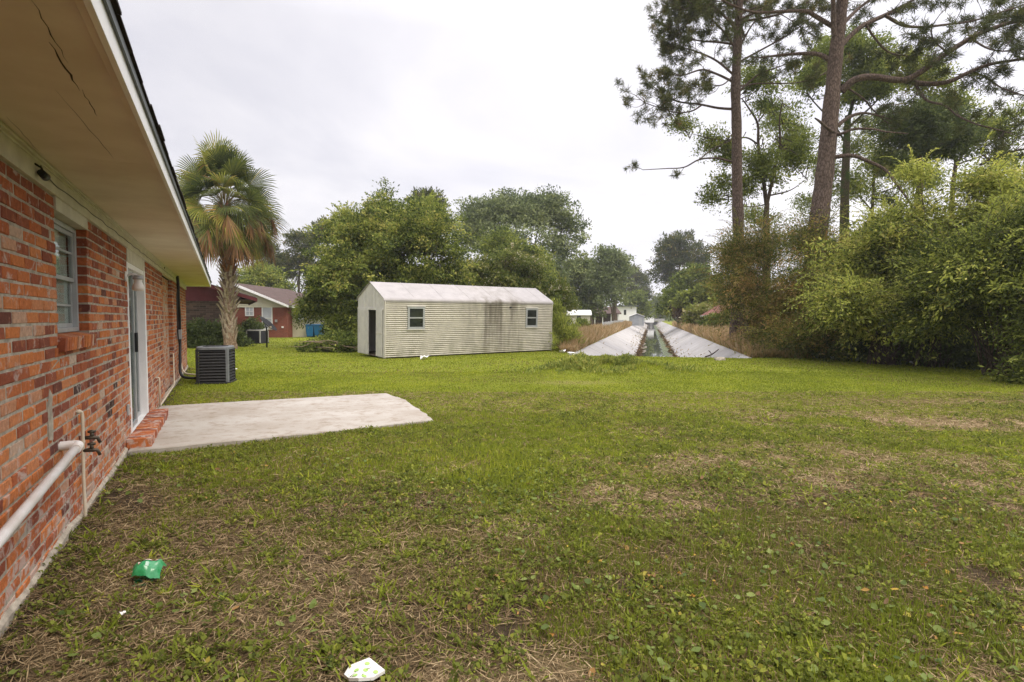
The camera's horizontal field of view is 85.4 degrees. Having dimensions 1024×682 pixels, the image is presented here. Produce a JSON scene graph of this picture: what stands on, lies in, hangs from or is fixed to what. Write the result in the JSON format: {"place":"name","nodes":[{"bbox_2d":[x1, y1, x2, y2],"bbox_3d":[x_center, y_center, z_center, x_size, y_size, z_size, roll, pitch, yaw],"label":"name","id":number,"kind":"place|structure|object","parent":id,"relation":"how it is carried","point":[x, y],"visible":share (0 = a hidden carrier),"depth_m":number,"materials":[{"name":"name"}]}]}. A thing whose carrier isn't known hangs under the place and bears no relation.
{"place":"outdoors","nodes":[
{"label":"outdoors","id":0,"kind":"place"},
{"bbox_2d":[128,393,432,455],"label":"patio","id":1,"kind":"structure","parent":0,"point":[186,426],"depth_m":7.93,"materials":[{"name":"concrete"}]},
{"bbox_2d":[0,320,1023,681],"bbox_3d":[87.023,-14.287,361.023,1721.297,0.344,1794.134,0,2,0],"label":"ground","id":2,"kind":"structure","parent":0,"point":[978,570],"depth_m":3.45,"materials":[{"name":"green plant"}]},
{"bbox_2d":[0,0,211,638],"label":"brick house","id":3,"kind":"structure","parent":2,"relation":"on","point":[87,331],"depth_m":3.43,"materials":[{"name":"red brick"}]},
{"bbox_2d":[0,440,83,548],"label":"drain pipe","id":4,"kind":"object","parent":3,"relation":"attached to","point":[9,527],"visible":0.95,"depth_m":2.91,"materials":[{"name":"white plastic"}]},
{"bbox_2d":[34,163,50,180],"bbox_3d":[-2.773,-0.998,3.275,0.054,0.090,0.076,-1,3,-17],"label":"security camera","id":5,"kind":"object","parent":3,"relation":"attached to","point":[43,174],"visible":1,"depth_m":3.25,"materials":[{"name":"black plastic"}]},
{"bbox_2d":[53,218,78,332],"bbox_3d":[-3.352,-0.474,4.076,0.075,0.825,0.974,-1,3,-27],"label":"window","id":6,"kind":"structure","parent":3,"relation":"in","point":[67,321],"depth_m":4.37,"materials":[{"name":"white glass"}]},
{"bbox_2d":[75,409,86,517],"bbox_3d":[-3.212,0.945,4.126,0.070,0.875,0.034,-2,3,-36],"label":"supply pipe","id":7,"kind":"object","parent":3,"relation":"attached to","point":[80,412],"visible":0.88,"depth_m":4.13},
{"bbox_2d":[83,442,100,455],"bbox_3d":[-3.147,0.811,4.163,0.111,0.107,0.060,-1,3,-27],"label":"garden tap","id":8,"kind":"object","parent":7,"relation":"attached to","point":[92,448],"visible":1,"depth_m":4.15,"materials":[{"name":"gold metal"}]},
{"bbox_2d":[85,430,101,442],"bbox_3d":[-3.157,0.720,4.177,0.111,0.107,0.060,-1,3,-27],"label":"garden tap","id":9,"kind":"object","parent":7,"relation":"attached to","point":[91,436],"visible":1,"depth_m":4.17,"materials":[{"name":"gold metal"}]},
{"bbox_2d":[40,165,173,277],"bbox_3d":[-5.162,-1.211,7.841,0.035,0.035,10.371,-1,3,-27],"label":"cable","id":10,"kind":"object","parent":3,"relation":"attached to","point":[101,220],"visible":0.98,"depth_m":4.78,"materials":[{"name":"white plastic"}]},
{"bbox_2d":[127,404,129,415],"bbox_3d":[-4.309,0.771,6.229,0.018,0.120,0.080,-1,3,-27],"label":"outlet cover","id":11,"kind":"object","parent":3,"relation":"attached to","point":[128,409],"visible":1,"depth_m":6.20,"materials":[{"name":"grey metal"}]},
{"bbox_2d":[124,271,144,290],"bbox_3d":[-4.291,-0.682,6.314,0.185,0.223,0.124,-1,3,-27],"label":"wall lamp","id":12,"kind":"object","parent":3,"relation":"attached to","point":[138,285],"visible":1,"depth_m":6.29,"materials":[{"name":"white paint"}]},
{"bbox_2d":[126,261,148,433],"bbox_3d":[-4.914,0.043,7.092,0.252,2.100,1.595,-1,3,-27],"label":"sliding door","id":13,"kind":"structure","parent":3,"relation":"in","point":[137,335],"depth_m":7.68,"materials":[{"name":"white paint"}]},
{"bbox_2d":[156,353,174,406],"bbox_3d":[-6.360,0.649,10.197,0.074,0.724,2.815,-1,3,-27],"label":"condensate pipe","id":14,"kind":"object","parent":3,"relation":"attached to","point":[160,403],"visible":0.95,"depth_m":9.89,"materials":[{"name":"white plastic"}]},
{"bbox_2d":[177,329,181,338],"bbox_3d":[-7.841,-0.161,13.082,0.094,0.230,0.170,-1,3,-27],"label":"disconnect box","id":15,"kind":"object","parent":3,"relation":"attached to","point":[180,334],"visible":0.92,"depth_m":13.02,"materials":[{"name":"grey metal"}]},
{"bbox_2d":[176,276,195,379],"bbox_3d":[-7.492,-0.302,12.858,0.900,2.423,0.862,0,2,-2],"label":"refrigerant line","id":16,"kind":"object","parent":3,"relation":"attached to","point":[178,309],"visible":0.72,"depth_m":13.01,"materials":[{"name":"black plastic"}]},
{"bbox_2d":[131,559,166,585],"bbox_3d":[-2.080,1.308,3.172,0.168,0.120,0.134,-1,3,-20],"label":"crumpled bag","id":17,"kind":"object","parent":2,"relation":"on","point":[149,568],"visible":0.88,"depth_m":3.14,"materials":[{"name":"green plastic"}]},
{"bbox_2d":[129,281,256,326],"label":"brown brick house","id":18,"kind":"structure","parent":2,"relation":"on","point":[201,302],"depth_m":29.27,"materials":[{"name":"brown brick"}]},
{"bbox_2d":[195,345,236,383],"bbox_3d":[-6.760,0.529,12.674,0.710,0.847,0.710,-1,3,-14],"label":"air conditioner","id":19,"kind":"object","parent":2,"relation":"on","point":[215,364],"visible":0.98,"depth_m":12.39,"materials":[{"name":"grey metal"}]},
{"bbox_2d":[186,316,254,347],"bbox_3d":[-15.295,-0.399,27.679,4.594,1.658,2.635,0,2,0],"label":"clipped hedge","id":20,"kind":"object","parent":2,"relation":"on","point":[200,331],"visible":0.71,"depth_m":27.27,"materials":[{"name":"green plant"}]},
{"bbox_2d":[175,129,289,348],"bbox_3d":[-13.469,-4.532,26.101,5.621,10.198,5.162,0,2,0],"label":"palm tree","id":21,"kind":"object","parent":2,"relation":"on","point":[230,239],"visible":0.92,"depth_m":25.23,"materials":[{"name":"green plant"}]},
{"bbox_2d":[238,315,267,335],"bbox_3d":[-18.325,-0.944,39.011,1.991,1.753,1.964,-2,3,-38],"label":"house shrub","id":22,"kind":"object","parent":2,"relation":"on","point":[249,323],"visible":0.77,"depth_m":38.71,"materials":[{"name":"green plant"}]},
{"bbox_2d":[246,329,268,343],"bbox_3d":[-14.562,-0.268,31.761,0.900,0.787,0.900,0,3,8],"label":"air conditioner","id":23,"kind":"object","parent":2,"relation":"on","point":[258,336],"visible":0.94,"depth_m":31.39,"materials":[{"name":"grey metal"}]},
{"bbox_2d":[236,260,296,306],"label":"round tree","id":24,"kind":"object","parent":2,"relation":"on","point":[266,277],"visible":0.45,"depth_m":60.69,"materials":[{"name":"green plant"}]},
{"bbox_2d":[260,316,276,346],"bbox_3d":[-11.986,-0.397,27.325,0.731,1.629,1.022,0,2,-1],"label":"satellite dish","id":25,"kind":"object","parent":2,"relation":"on","point":[268,323],"visible":0.98,"depth_m":27.37,"materials":[{"name":"grey metal"}]},
{"bbox_2d":[254,241,288,277],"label":"pine tree","id":26,"kind":"object","parent":2,"relation":"on","point":[277,256],"visible":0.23,"depth_m":80.96,"materials":[{"name":"green plant"}]},
{"bbox_2d":[235,283,325,337],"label":"gabled house","id":27,"kind":"structure","parent":2,"relation":"on","point":[277,315],"depth_m":40.47,"materials":[{"name":"red brick"}]},
{"bbox_2d":[245,307,253,315],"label":"window","id":28,"kind":"structure","parent":27,"relation":"in","point":[249,311],"depth_m":40.40,"materials":[{"name":"white paint"}]},
{"bbox_2d":[262,307,272,328],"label":"window","id":29,"kind":"structure","parent":27,"relation":"in","point":[267,313],"depth_m":40.43,"materials":[{"name":"white glass"}]},
{"bbox_2d":[274,228,319,292],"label":"pine tree","id":30,"kind":"object","parent":2,"relation":"on","point":[298,238],"visible":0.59,"depth_m":78.80,"materials":[{"name":"green plant"}]},
{"bbox_2d":[305,324,314,336],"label":"blue bin","id":31,"kind":"object","parent":2,"relation":"on","point":[310,332],"visible":0.77,"depth_m":40.76,"materials":[{"name":"plastic"}]},
{"bbox_2d":[313,324,323,336],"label":"blue bin","id":32,"kind":"object","parent":2,"relation":"on","point":[316,329],"visible":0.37,"depth_m":40.75,"materials":[{"name":"plastic"}]},
{"bbox_2d":[306,214,337,251],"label":"pine tree","id":33,"kind":"object","parent":2,"relation":"on","point":[311,237],"visible":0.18,"depth_m":68.65,"materials":[{"name":"green plant"}]},
{"bbox_2d":[288,261,357,338],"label":"drooping tree","id":34,"kind":"object","parent":2,"relation":"on","point":[333,319],"visible":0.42,"depth_m":26.03,"materials":[{"name":"green plant"}]},
{"bbox_2d":[292,327,357,352],"bbox_3d":[-7.785,-0.009,24.238,3.418,1.186,2.553,0,2,0],"label":"brush pile","id":35,"kind":"object","parent":2,"relation":"on","point":[337,340],"visible":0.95,"depth_m":23.64,"materials":[{"name":"green plant"}]},
{"bbox_2d":[344,658,384,680],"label":"paper pad","id":36,"kind":"object","parent":2,"relation":"on","point":[374,671],"visible":1,"depth_m":2.27,"materials":[{"name":"white paper"}]},
{"bbox_2d":[284,176,482,312],"bbox_3d":[-6.076,-4.014,27.676,9.436,9.155,8.196,0,2,0],"label":"broadleaf tree","id":37,"kind":"object","parent":2,"relation":"on","point":[378,245],"visible":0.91,"depth_m":26.06,"materials":[{"name":"green plant"}]},
{"bbox_2d":[310,189,475,239],"bbox_3d":[-6.499,-4.017,30.420,8.648,8.952,3.854,-2,3,-32],"label":"broadleaf tree","id":38,"kind":"object","parent":2,"relation":"on","point":[343,209],"visible":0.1,"depth_m":29.27,"materials":[{"name":"green plant"}]},
{"bbox_2d":[403,186,455,266],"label":"tree","id":39,"kind":"object","parent":2,"relation":"on","point":[426,191],"visible":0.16,"depth_m":70.66,"materials":[{"name":"green plant"}]},
{"bbox_2d":[357,282,552,358],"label":"storage shed","id":40,"kind":"structure","parent":2,"relation":"on","point":[403,320],"depth_m":21.62,"materials":[{"name":"beige metal"}]},
{"bbox_2d":[359,309,368,353],"bbox_3d":[-5.651,-0.371,21.138,0.039,1.670,0.920,-2,5,-37],"label":"sliding door","id":41,"kind":"structure","parent":40,"relation":"in","point":[363,313],"depth_m":21.08,"materials":[{"name":"paint"}]},
{"bbox_2d":[376,310,382,356],"bbox_3d":[-4.808,-0.274,20.028,0.039,1.670,0.530,-2,5,-37],"label":"door","id":42,"kind":"structure","parent":40,"relation":"in","point":[379,313],"depth_m":20.01,"materials":[{"name":"paint"}]},
{"bbox_2d":[407,305,425,329],"bbox_3d":[-3.526,-0.853,20.444,0.747,0.900,0.070,-2,5,-37],"label":"window","id":43,"kind":"structure","parent":40,"relation":"in","point":[416,314],"depth_m":20.43,"materials":[{"name":"grey metal"}]},
{"bbox_2d":[525,307,537,327],"bbox_3d":[0.844,-0.997,23.776,0.694,0.880,0.070,-2,5,-37],"label":"window","id":44,"kind":"structure","parent":40,"relation":"in","point":[531,321],"depth_m":23.76,"materials":[{"name":"grey metal"}]},
{"bbox_2d":[0,392,1023,681],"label":"broad weeds","id":45,"kind":"object","parent":2,"relation":"on","point":[512,590],"visible":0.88,"depth_m":3.75,"materials":[{"name":"green plant"}]},
{"bbox_2d":[0,388,1023,681],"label":"dry clippings","id":46,"kind":"object","parent":2,"relation":"on","point":[480,552],"visible":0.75,"depth_m":3.53,"materials":[{"name":"beige plant"}]},
{"bbox_2d":[0,432,1023,681],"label":"leaf crumbs","id":47,"kind":"object","parent":2,"relation":"on","point":[460,568],"visible":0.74,"depth_m":3.28,"materials":[{"name":"plant"}]},
{"bbox_2d":[468,222,557,278],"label":"leafy tree","id":48,"kind":"object","parent":2,"relation":"on","point":[496,239],"visible":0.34,"depth_m":44.92,"materials":[{"name":"green plant"}]},
{"bbox_2d":[7,449,1023,681],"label":"pennywort","id":49,"kind":"object","parent":2,"relation":"on","point":[313,603],"visible":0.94,"depth_m":2.90,"materials":[{"name":"green plant"}]},
{"bbox_2d":[453,236,582,332],"bbox_3d":[-0.174,-2.785,30.781,8.057,6.248,5.428,0,2,0],"label":"leafy tree","id":50,"kind":"object","parent":2,"relation":"on","point":[511,267],"visible":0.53,"depth_m":30.18,"materials":[{"name":"plant"}]},
{"bbox_2d":[444,183,592,279],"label":"live oak","id":51,"kind":"object","parent":2,"relation":"on","point":[540,212],"visible":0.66,"depth_m":57.45,"materials":[{"name":"green plant"}]},
{"bbox_2d":[85,463,1023,677],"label":"fallen leaves","id":52,"kind":"object","parent":2,"relation":"on","point":[469,607],"visible":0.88,"depth_m":3.39,"materials":[{"name":"brown plant"}]},
{"bbox_2d":[548,295,587,350],"bbox_3d":[2.161,-0.817,25.026,2.496,2.688,1.996,2,3,38],"label":"willow bush","id":53,"kind":"object","parent":2,"relation":"on","point":[564,329],"visible":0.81,"depth_m":24.65,"materials":[{"name":"green plant"}]},
{"bbox_2d":[566,310,591,324],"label":"garden shed","id":54,"kind":"structure","parent":2,"relation":"on","point":[585,314],"depth_m":55.90,"materials":[{"name":"beige"}]},
{"bbox_2d":[558,249,609,319],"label":"leafy tree","id":55,"kind":"object","parent":2,"relation":"on","point":[585,297],"visible":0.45,"depth_m":81.95,"materials":[{"name":"green plant"}]},
{"bbox_2d":[575,317,593,328],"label":"weed clump","id":56,"kind":"object","parent":2,"relation":"on","point":[583,321],"visible":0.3,"depth_m":45.67,"materials":[{"name":"green plant"}]},
{"bbox_2d":[590,307,620,324],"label":"porch house","id":57,"kind":"structure","parent":2,"relation":"on","point":[603,319],"depth_m":93.42,"materials":[{"name":"white brick"}]},
{"bbox_2d":[579,243,640,320],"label":"forked tree","id":58,"kind":"object","parent":2,"relation":"on","point":[610,272],"visible":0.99,"depth_m":76.55,"materials":[{"name":"green plant"}]},
{"bbox_2d":[602,320,623,325],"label":"fence","id":59,"kind":"object","parent":2,"relation":"on","point":[606,323],"visible":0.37,"depth_m":61.41,"materials":[{"name":"grey"}]},
{"bbox_2d":[500,350,727,375],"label":"weeds","id":60,"kind":"object","parent":2,"relation":"on","point":[585,361],"visible":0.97,"depth_m":14.70,"materials":[{"name":"green plant"}]},
{"bbox_2d":[617,305,638,320],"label":"white house","id":61,"kind":"structure","parent":2,"relation":"on","point":[626,311],"depth_m":107.65,"materials":[{"name":"paint"}]},
{"bbox_2d":[616,263,652,295],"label":"pine tree","id":62,"kind":"object","parent":2,"relation":"on","point":[638,276],"visible":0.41,"depth_m":148.38,"materials":[{"name":"green plant"}]},
{"bbox_2d":[628,313,644,325],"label":"grey shed","id":63,"kind":"structure","parent":2,"relation":"on","point":[636,319],"depth_m":95.72,"materials":[{"name":"white paint"}]},
{"bbox_2d":[619,287,656,319],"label":"leafy tree","id":64,"kind":"object","parent":2,"relation":"on","point":[639,298],"visible":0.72,"depth_m":123.45,"materials":[{"name":"green plant"}]},
{"bbox_2d":[640,275,657,302],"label":"pine tree","id":65,"kind":"object","parent":2,"relation":"on","point":[646,288],"visible":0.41,"depth_m":163.61,"materials":[{"name":"green plant"}]},
{"bbox_2d":[643,313,654,322],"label":"cottage","id":66,"kind":"structure","parent":2,"relation":"on","point":[650,320],"depth_m":149.90,"materials":[{"name":"white paint"}]},
{"bbox_2d":[649,319,664,324],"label":"culvert bridge","id":67,"kind":"structure","parent":2,"relation":"on","point":[659,320],"depth_m":178.61,"materials":[{"name":"grey concrete"}]},
{"bbox_2d":[646,292,673,321],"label":"leafy tree","id":68,"kind":"object","parent":2,"relation":"on","point":[667,319],"visible":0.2,"depth_m":181.75,"materials":[{"name":"green plant"}]},
{"bbox_2d":[573,322,750,357],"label":"drainage ditch","id":69,"kind":"object","parent":2,"relation":"in","point":[614,344],"visible":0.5,"depth_m":38.08,"materials":[{"name":"concrete"},{"name":"water"}]},
{"bbox_2d":[640,325,672,356],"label":"water","id":70,"kind":"structure","parent":69,"relation":"in","point":[654,344],"depth_m":52.35,"materials":[{"name":"green liquid"}]},
{"bbox_2d":[634,329,678,356],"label":"ditch debris","id":71,"kind":"object","parent":69,"relation":"on","point":[639,350],"visible":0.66,"depth_m":46.94,"materials":[{"name":"brown plant"}]},
{"bbox_2d":[604,324,710,356],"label":"joint weeds","id":72,"kind":"object","parent":69,"relation":"on","point":[665,338],"visible":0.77,"depth_m":56.83,"materials":[{"name":"green plant"}]},
{"bbox_2d":[642,228,716,320],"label":"leafy tree","id":73,"kind":"object","parent":2,"relation":"on","point":[676,244],"visible":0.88,"depth_m":110.05,"materials":[{"name":"green plant"}]},
{"bbox_2d":[556,319,811,357],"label":"bank grass","id":74,"kind":"structure","parent":2,"relation":"on","point":[596,333],"depth_m":27.79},
{"bbox_2d":[669,299,699,318],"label":"dead vine tree","id":75,"kind":"object","parent":2,"relation":"on","point":[677,311],"visible":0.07,"depth_m":65.32,"materials":[{"name":"plant"}]},
{"bbox_2d":[652,261,725,323],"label":"vine tree","id":76,"kind":"object","parent":2,"relation":"on","point":[682,278],"visible":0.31,"depth_m":72.54,"materials":[{"name":"green plant"}]},
{"bbox_2d":[669,281,717,308],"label":"vine mound","id":77,"kind":"object","parent":2,"relation":"on","point":[681,298],"visible":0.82,"depth_m":63.53,"materials":[{"name":"green plant"}]},
{"bbox_2d":[679,300,713,325],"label":"pale shrub","id":78,"kind":"object","parent":2,"relation":"on","point":[694,311],"visible":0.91,"depth_m":49.61,"materials":[{"name":"green plant"}]},
{"bbox_2d":[697,310,730,327],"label":"dark shrub","id":79,"kind":"object","parent":2,"relation":"on","point":[707,319],"visible":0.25,"depth_m":41.52,"materials":[{"name":"green plant"}]},
{"bbox_2d":[714,357,725,360],"bbox_3d":[7.197,0.612,19.214,0.428,0.134,0.280,0,2,0],"label":"concrete lump","id":80,"kind":"object","parent":2,"relation":"on","point":[720,358],"visible":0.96,"depth_m":19.12,"materials":[{"name":"grey concrete"}]},
{"bbox_2d":[614,0,853,335],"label":"tall pine","id":81,"kind":"object","parent":2,"relation":"on","point":[682,18],"visible":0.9,"depth_m":25.52,"materials":[{"name":"green plant"}]},
{"bbox_2d":[672,205,804,349],"bbox_3d":[10.013,-2.762,24.055,6.359,6.670,8.881,0,2,0],"label":"bamboo bush","id":82,"kind":"object","parent":2,"relation":"on","point":[748,304],"visible":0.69,"depth_m":23.07,"materials":[{"name":"green plant"}]},
{"bbox_2d":[664,51,819,324],"bbox_3d":[12.322,-7.263,29.807,8.695,15.332,3.656,0,2,0],"label":"slender tree","id":83,"kind":"object","parent":2,"relation":"on","point":[764,164],"visible":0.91,"depth_m":29.31,"materials":[{"name":"green plant"}]},
{"bbox_2d":[700,305,794,327],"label":"vine house","id":84,"kind":"structure","parent":2,"relation":"on","point":[709,311],"depth_m":48.01,"materials":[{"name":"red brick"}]},
{"bbox_2d":[539,542,1023,644],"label":"yellow leaves","id":85,"kind":"object","parent":2,"relation":"on","point":[926,587],"visible":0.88,"depth_m":3.07,"materials":[{"name":"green plant"}]},
{"bbox_2d":[711,190,878,359],"bbox_3d":[11.670,-2.226,20.476,7.602,6.660,5.673,-1,3,-25],"label":"bamboo bush","id":86,"kind":"object","parent":2,"relation":"on","point":[793,244],"visible":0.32,"depth_m":20.19,"materials":[{"name":"green plant"}]},
{"bbox_2d":[784,18,916,331],"bbox_3d":[20.006,-9.352,33.538,8.484,19.185,4.286,0,2,0],"label":"slender tree","id":87,"kind":"object","parent":2,"relation":"on","point":[859,45],"visible":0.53,"depth_m":32.69,"materials":[{"name":"green plant"}]},
{"bbox_2d":[744,93,962,233],"bbox_3d":[21.275,-7.816,35.881,13.876,15.912,4.097,0,2,0],"label":"slender tree","id":88,"kind":"object","parent":2,"relation":"on","point":[854,149],"visible":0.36,"depth_m":35.30,"materials":[{"name":"green plant"}]},
{"bbox_2d":[695,0,1023,356],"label":"tall pine","id":89,"kind":"object","parent":2,"relation":"on","point":[826,158],"visible":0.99,"depth_m":20.33,"materials":[{"name":"green plant"}]},
{"bbox_2d":[774,184,982,365],"bbox_3d":[11.494,-2.070,17.446,7.272,5.849,6.035,0,2,0],"label":"green bush","id":90,"kind":"object","parent":2,"relation":"on","point":[848,287],"visible":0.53,"depth_m":17.06,"materials":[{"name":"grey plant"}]},
{"bbox_2d":[743,323,1023,370],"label":"ground shrub","id":91,"kind":"object","parent":2,"relation":"on","point":[958,352],"visible":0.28,"depth_m":16.98,"materials":[{"name":"green plant"}]},
{"bbox_2d":[863,91,988,207],"bbox_3d":[21.379,-6.085,28.807,5.976,13.068,3.814,0,2,0],"label":"slender tree","id":92,"kind":"object","parent":2,"relation":"on","point":[928,127],"visible":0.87,"depth_m":28.02,"materials":[{"name":"green plant"}]},
{"bbox_2d":[849,46,1023,209],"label":"slender tree","id":93,"kind":"object","parent":2,"relation":"on","point":[927,75],"visible":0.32,"depth_m":29.98,"materials":[{"name":"green plant"}]},
{"bbox_2d":[856,171,1023,375],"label":"dark bush","id":94,"kind":"object","parent":2,"relation":"on","point":[971,263],"visible":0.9,"depth_m":14.13,"materials":[{"name":"green plant"}]},
{"bbox_2d":[879,131,1023,367],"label":"green bush","id":95,"kind":"object","parent":2,"relation":"on","point":[976,185],"visible":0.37,"depth_m":16.38,"materials":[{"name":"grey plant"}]},
{"bbox_2d":[968,231,1023,383],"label":"dark bush","id":96,"kind":"object","parent":2,"relation":"on","point":[1017,373],"visible":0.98,"depth_m":12.67,"materials":[{"name":"green plant"}]},
{"bbox_2d":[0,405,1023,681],"bbox_3d":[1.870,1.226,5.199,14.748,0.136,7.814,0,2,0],"label":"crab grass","id":97,"kind":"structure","parent":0,"point":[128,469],"depth_m":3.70,"materials":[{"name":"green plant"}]},
{"bbox_2d":[118,0,1023,306],"label":"sky","id":98,"kind":"structure","parent":0,"point":[463,98],"materials":[{"name":"white"}]}
]}

